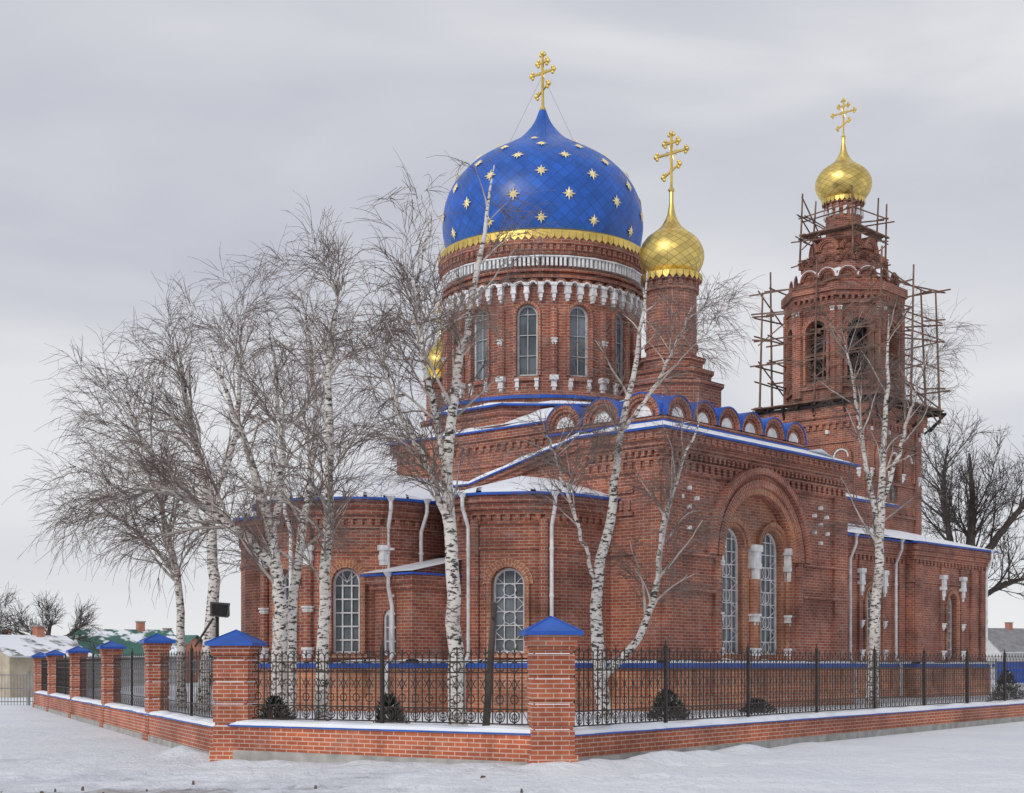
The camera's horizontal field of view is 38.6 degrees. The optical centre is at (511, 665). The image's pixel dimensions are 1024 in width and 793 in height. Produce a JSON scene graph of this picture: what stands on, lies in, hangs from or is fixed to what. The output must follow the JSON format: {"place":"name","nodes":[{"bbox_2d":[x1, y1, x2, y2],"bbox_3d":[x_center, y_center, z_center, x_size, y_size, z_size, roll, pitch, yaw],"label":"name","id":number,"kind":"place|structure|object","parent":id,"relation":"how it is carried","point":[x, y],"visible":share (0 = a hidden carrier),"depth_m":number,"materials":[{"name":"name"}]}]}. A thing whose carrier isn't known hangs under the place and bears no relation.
{"place":"outdoors","nodes":[
{"label":"outdoors","id":0,"kind":"place"},
{"bbox_2d":[0,625,94,697],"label":"village house","id":1,"kind":"structure","parent":0,"point":[17,652],"depth_m":82.58,"materials":[{"name":"beige paint"}]},
{"bbox_2d":[70,621,176,688],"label":"village house","id":2,"kind":"structure","parent":0,"point":[129,639],"depth_m":98.44,"materials":[{"name":"green metal"}]},
{"bbox_2d":[162,628,213,682],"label":"village house","id":3,"kind":"structure","parent":0,"point":[190,639],"depth_m":118.77,"materials":[{"name":"brick"}]},
{"bbox_2d":[0,697,1023,792],"bbox_3d":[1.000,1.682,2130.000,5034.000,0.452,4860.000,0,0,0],"label":"snow ground","id":4,"kind":"structure","parent":0,"point":[45,751],"depth_m":23.35,"materials":[{"name":"white snow"}]},
{"bbox_2d":[0,581,27,634],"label":"bare apple tree","id":5,"kind":"object","parent":4,"relation":"on","point":[5,604],"visible":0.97,"depth_m":84.65,"materials":[{"name":"plant"}]},
{"bbox_2d":[0,671,33,704],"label":"metal gate","id":6,"kind":"structure","parent":4,"relation":"on","point":[27,688],"depth_m":65.99,"materials":[{"name":"grey metal"}]},
{"bbox_2d":[34,691,47,710],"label":"brick fence base wall","id":7,"kind":"structure","parent":4,"relation":"on","point":[40,700],"depth_m":59.35,"materials":[{"name":"brick"}]},
{"bbox_2d":[41,658,47,690],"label":"wrought iron fence","id":8,"kind":"object","parent":7,"relation":"on","point":[44,675],"visible":0.53,"depth_m":60.57,"materials":[{"name":"black metal"}]},
{"bbox_2d":[47,693,69,717],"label":"brick fence base wall","id":9,"kind":"structure","parent":4,"relation":"on","point":[59,703],"depth_m":53.04,"materials":[{"name":"brick"}]},
{"bbox_2d":[55,653,70,694],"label":"wrought iron fence","id":10,"kind":"object","parent":9,"relation":"on","point":[63,675],"visible":0.74,"depth_m":53.89,"materials":[{"name":"black metal"}]},
{"bbox_2d":[70,696,101,726],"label":"brick fence base wall","id":11,"kind":"structure","parent":4,"relation":"on","point":[86,710],"depth_m":45.74,"materials":[{"name":"brick"}]},
{"bbox_2d":[79,650,101,699],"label":"wrought iron fence","id":12,"kind":"object","parent":11,"relation":"on","point":[95,685],"visible":0.69,"depth_m":46.39,"materials":[{"name":"black metal"}]},
{"bbox_2d":[102,703,145,739],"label":"brick fence base wall","id":13,"kind":"structure","parent":4,"relation":"on","point":[126,719],"depth_m":38.21,"materials":[{"name":"brick"}]},
{"bbox_2d":[113,649,145,706],"bbox_3d":[-10.036,0.360,38.638,0.077,1.660,7.097,0,0,-23],"label":"wrought iron fence","id":14,"kind":"object","parent":13,"relation":"on","point":[119,668],"visible":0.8,"depth_m":38.62,"materials":[{"name":"black metal"}]},
{"bbox_2d":[139,633,175,740],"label":"brick fence pillar","id":15,"kind":"structure","parent":4,"relation":"on","point":[154,646],"depth_m":34.76,"materials":[{"name":"red brick"}]},
{"bbox_2d":[146,710,214,753],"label":"brick fence base wall","id":16,"kind":"structure","parent":4,"relation":"on","point":[169,729],"depth_m":30.96,"materials":[{"name":"brick"}]},
{"bbox_2d":[159,643,214,717],"bbox_3d":[-6.790,0.360,30.999,0.077,1.660,7.902,0,0,-23],"label":"wrought iron fence","id":17,"kind":"object","parent":16,"relation":"on","point":[192,669],"visible":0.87,"depth_m":31.31,"materials":[{"name":"black metal"}]},
{"bbox_2d":[204,629,266,761],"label":"brick fence pillar","id":18,"kind":"structure","parent":4,"relation":"on","point":[235,689],"depth_m":26.68,"materials":[{"name":"red brick"}]},
{"bbox_2d":[1,775,522,792],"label":"dirt clods","id":19,"kind":"object","parent":4,"relation":"on","point":[315,786],"visible":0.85,"depth_m":21.00,"materials":[{"name":"brown soil"}]},
{"bbox_2d":[227,719,530,764],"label":"brick fence base wall","id":20,"kind":"structure","parent":4,"relation":"on","point":[312,741],"depth_m":24.91,"materials":[{"name":"brick"}]},
{"bbox_2d":[252,640,529,725],"bbox_3d":[-2.232,0.335,25.198,5.956,1.550,0.084,0,0,33],"label":"wrought iron fence","id":21,"kind":"object","parent":20,"relation":"on","point":[382,672],"visible":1,"depth_m":25.14,"materials":[{"name":"black metal"}]},
{"bbox_2d":[519,616,583,763],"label":"brick fence pillar","id":22,"kind":"structure","parent":4,"relation":"on","point":[550,642],"depth_m":23.06,"materials":[{"name":"red brick"}]},
{"bbox_2d":[573,699,1023,760],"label":"brick fence base wall","id":23,"kind":"structure","parent":4,"relation":"on","point":[618,741],"depth_m":29.73,"materials":[{"name":"brick"}]},
{"bbox_2d":[573,639,1023,726],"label":"wrought iron fence","id":24,"kind":"object","parent":23,"relation":"on","point":[1006,695],"visible":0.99,"depth_m":30.57,"materials":[{"name":"black metal"}]},
{"bbox_2d":[988,622,1023,678],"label":"village house","id":25,"kind":"structure","parent":4,"relation":"on","point":[1009,638],"depth_m":137.81,"materials":[{"name":"grey stone"}]},
{"bbox_2d":[0,0,1023,638],"label":"sky","id":26,"kind":"structure","parent":0,"point":[138,137],"materials":[{"name":"grey"}]},
{"bbox_2d":[87,680,1021,727],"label":"snowy churchyard ground","id":27,"kind":"structure","parent":0,"point":[127,692],"depth_m":36.31,"materials":[{"name":"white snow"}]},
{"bbox_2d":[30,652,45,707],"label":"brick fence pillar","id":28,"kind":"structure","parent":27,"relation":"on","point":[37,657],"depth_m":61.97,"materials":[{"name":"red brick"}]},
{"bbox_2d":[44,650,64,711],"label":"brick fence pillar","id":29,"kind":"structure","parent":27,"relation":"on","point":[52,656],"depth_m":56.54,"materials":[{"name":"red brick"}]},
{"bbox_2d":[66,646,90,718],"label":"brick fence pillar","id":30,"kind":"structure","parent":27,"relation":"on","point":[76,653],"depth_m":49.46,"materials":[{"name":"red brick"}]},
{"bbox_2d":[96,641,125,727],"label":"brick fence pillar","id":31,"kind":"structure","parent":27,"relation":"on","point":[109,650],"depth_m":42.02,"materials":[{"name":"red brick"}]},
{"bbox_2d":[10,399,240,707],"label":"birch tree","id":32,"kind":"object","parent":27,"relation":"on","point":[180,631],"visible":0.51,"depth_m":40.68,"materials":[{"name":"white plant"}]},
{"bbox_2d":[32,224,315,711],"bbox_3d":[-8.704,-4.886,37.688,7.439,12.510,5.670,0,0,-8],"label":"birch tree","id":33,"kind":"object","parent":27,"relation":"on","point":[214,580],"visible":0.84,"depth_m":37.76,"materials":[{"name":"white plant"}]},
{"bbox_2d":[33,251,382,716],"bbox_3d":[-6.499,-3.790,32.253,7.635,10.308,5.431,0,0,0],"label":"birch tree","id":34,"kind":"object","parent":27,"relation":"on","point":[279,621],"visible":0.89,"depth_m":31.81,"materials":[{"name":"white plant"}]},
{"bbox_2d":[194,602,229,678],"bbox_3d":[-7.361,-0.110,35.870,0.935,2.900,0.351,0,0,0],"label":"floodlight on pole","id":35,"kind":"object","parent":27,"relation":"on","point":[218,609],"visible":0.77,"depth_m":35.78,"materials":[{"name":"black metal"}]},
{"bbox_2d":[260,695,296,719],"bbox_3d":[-4.594,0.906,28.575,0.893,0.728,0.779,0,0,0],"label":"thuja shrub","id":36,"kind":"object","parent":27,"relation":"on","point":[272,702],"visible":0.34,"depth_m":28.49,"materials":[{"name":"green plant"}]},
{"bbox_2d":[186,227,420,715],"bbox_3d":[-4.992,-4.708,35.707,5.700,12.125,5.624,0,0,0],"label":"birch tree","id":37,"kind":"object","parent":27,"relation":"on","point":[292,617],"visible":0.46,"depth_m":34.94,"materials":[{"name":"white plant"}]},
{"bbox_2d":[195,191,430,720],"bbox_3d":[-3.836,-3.851,28.622,4.777,10.388,3.791,0,0,-29],"label":"birch tree","id":38,"kind":"object","parent":27,"relation":"on","point":[328,535],"visible":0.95,"depth_m":28.79,"materials":[{"name":"white plant"}]},
{"bbox_2d":[373,692,410,722],"bbox_3d":[-2.285,0.872,27.157,0.818,0.796,0.800,0,0,0],"label":"thuja shrub","id":39,"kind":"object","parent":27,"relation":"on","point":[392,703],"visible":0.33,"depth_m":27.10,"materials":[{"name":"green plant"}]},
{"bbox_2d":[267,148,566,725],"bbox_3d":[-1.488,-4.346,27.166,5.320,11.398,4.233,0,0,34],"label":"birch tree","id":40,"kind":"object","parent":27,"relation":"on","point":[444,452],"visible":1,"depth_m":26.93,"materials":[{"name":"white plant"}]},
{"bbox_2d":[482,601,497,725],"bbox_3d":[-0.404,0.111,25.583,0.276,2.468,0.219,0,0,25],"label":"wooden post","id":41,"kind":"object","parent":27,"relation":"on","point":[492,633],"visible":0.8,"depth_m":25.55,"materials":[{"name":"brown wood"}]},
{"bbox_2d":[231,51,998,712],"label":"orthodox church","id":42,"kind":"structure","parent":27,"relation":"on","point":[791,589],"depth_m":42.94,"materials":[{"name":"red brick"}]},
{"bbox_2d":[285,305,950,658],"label":"windows","id":43,"kind":"structure","parent":42,"relation":"in","point":[508,583],"depth_m":41.24,"materials":[{"name":"clear glass"}]},
{"bbox_2d":[749,185,950,434],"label":"wooden scaffolding","id":44,"kind":"object","parent":42,"relation":"on","point":[853,226],"visible":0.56,"depth_m":60.13,"materials":[{"name":"brown wood"}]},
{"bbox_2d":[486,244,774,717],"bbox_3d":[2.667,-4.213,33.081,6.580,11.158,4.553,0,0,0],"label":"birch tree","id":45,"kind":"object","parent":27,"relation":"on","point":[597,577],"visible":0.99,"depth_m":32.91,"materials":[{"name":"white plant"}]},
{"bbox_2d":[643,688,691,719],"bbox_3d":[3.453,0.878,32.438,1.110,0.784,1.097,0,0,0],"label":"thuja shrub","id":46,"kind":"object","parent":27,"relation":"on","point":[671,703],"visible":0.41,"depth_m":32.38,"materials":[{"name":"green plant"}]},
{"bbox_2d":[740,697,774,712],"bbox_3d":[6.212,1.033,36.942,1.029,0.474,0.977,0,0,0],"label":"thuja shrub","id":47,"kind":"object","parent":27,"relation":"on","point":[762,700],"visible":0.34,"depth_m":36.86,"materials":[{"name":"green plant"}]},
{"bbox_2d":[779,266,987,707],"bbox_3d":[10.395,-4.844,40.300,5.668,12.371,4.275,0,0,0],"label":"birch tree","id":48,"kind":"object","parent":27,"relation":"on","point":[877,516],"visible":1,"depth_m":39.96,"materials":[{"name":"white plant"}]},
{"bbox_2d":[919,401,1023,599],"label":"bare oak tree","id":49,"kind":"object","parent":27,"relation":"on","point":[971,532],"visible":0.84,"depth_m":77.81,"materials":[{"name":"brown plant"}]},
{"bbox_2d":[985,669,1021,701],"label":"thuja shrub","id":50,"kind":"object","parent":27,"relation":"on","point":[1002,687],"visible":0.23,"depth_m":45.92,"materials":[{"name":"green plant"}]},
{"bbox_2d":[996,660,1021,682],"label":"blue sheet fence","id":51,"kind":"object","parent":27,"relation":"on","point":[1011,670],"visible":0.09,"depth_m":99.87,"materials":[{"name":"metal"}]}
]}

